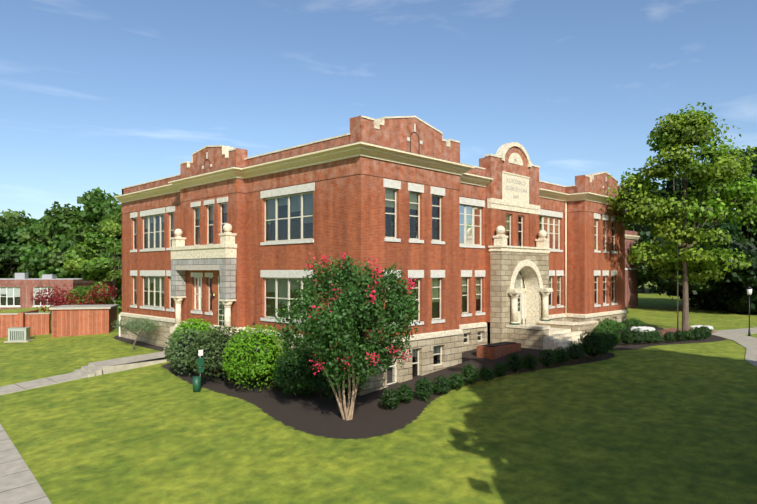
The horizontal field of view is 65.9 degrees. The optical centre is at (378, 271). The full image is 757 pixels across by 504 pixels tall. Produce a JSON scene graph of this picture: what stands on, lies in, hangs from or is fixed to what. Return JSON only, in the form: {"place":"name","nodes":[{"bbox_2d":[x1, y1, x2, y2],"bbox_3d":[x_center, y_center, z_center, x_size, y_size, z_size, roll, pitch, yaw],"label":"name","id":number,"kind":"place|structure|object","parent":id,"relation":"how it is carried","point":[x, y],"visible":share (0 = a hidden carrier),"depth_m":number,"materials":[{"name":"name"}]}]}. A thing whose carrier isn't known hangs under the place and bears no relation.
{"place":"outdoors","nodes":[
{"label":"outdoors","id":0,"kind":"place"},
{"bbox_2d":[0,279,756,503],"bbox_3d":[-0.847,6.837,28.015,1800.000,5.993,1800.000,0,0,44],"label":"ground","id":1,"kind":"structure","parent":0,"point":[174,425],"depth_m":22.85,"materials":[{"name":"green plant"}]},
{"bbox_2d":[1,249,109,263],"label":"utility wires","id":2,"kind":"object","parent":1,"relation":"on","point":[47,257],"visible":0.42,"depth_m":91.84,"materials":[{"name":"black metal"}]},
{"bbox_2d":[0,273,116,309],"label":"building","id":3,"kind":"structure","parent":1,"relation":"on","point":[17,290],"depth_m":76.38,"materials":[{"name":"red brick"}]},
{"bbox_2d":[0,304,118,342],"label":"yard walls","id":4,"kind":"structure","parent":1,"relation":"on","point":[73,320],"depth_m":49.22,"materials":[{"name":"wood"},{"name":"concrete"}]},
{"bbox_2d":[192,350,203,391],"bbox_3d":[-9.206,5.079,29.826,0.440,2.100,0.594,0,0,44],"label":"pet waste station","id":5,"kind":"object","parent":1,"relation":"on","point":[196,383],"visible":1,"depth_m":29.78,"materials":[{"name":"green metal"}]},
{"bbox_2d":[114,115,626,395],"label":"school building","id":6,"kind":"structure","parent":1,"relation":"on","point":[548,272],"depth_m":36.08,"materials":[{"name":"brick"}]},
{"bbox_2d":[1,140,751,420],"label":"tree trunks","id":7,"kind":"object","parent":1,"relation":"on","point":[346,413],"visible":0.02,"depth_m":46.01,"materials":[{"name":"brown plant"}]},
{"bbox_2d":[0,102,756,409],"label":"foliage","id":8,"kind":"object","parent":1,"relation":"on","point":[717,253],"visible":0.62,"depth_m":42.98,"materials":[{"name":"green plant"}]},
{"bbox_2d":[0,327,756,503],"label":"paths","id":9,"kind":"structure","parent":1,"relation":"on","point":[19,483],"depth_m":32.32,"materials":[{"name":"concrete"}]},
{"bbox_2d":[414,217,640,307],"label":"building","id":10,"kind":"structure","parent":1,"relation":"on","point":[631,286],"depth_m":77.54,"materials":[{"name":"red brick"}]},
{"bbox_2d":[631,325,712,331],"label":"white flowers","id":11,"kind":"object","parent":1,"relation":"on","point":[651,328],"visible":0.5,"depth_m":47.34,"materials":[{"name":"white plant"}]},
{"bbox_2d":[677,220,678,329],"bbox_3d":[24.084,0.446,47.005,0.280,9.130,0.266,0,0,44],"label":"flag pole","id":12,"kind":"object","parent":1,"relation":"on","point":[677,292],"visible":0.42,"depth_m":46.97,"materials":[{"name":"grey metal"}]},
{"bbox_2d":[746,286,751,335],"bbox_3d":[29.397,3.169,46.295,0.480,3.950,0.457,0,0,44],"label":"lamp post","id":13,"kind":"object","parent":1,"relation":"on","point":[749,291],"visible":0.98,"depth_m":46.25,"materials":[{"name":"black metal"}]},
{"bbox_2d":[0,0,756,236],"label":"sky","id":14,"kind":"structure","parent":0,"point":[111,96],"materials":[{"name":"blue"}]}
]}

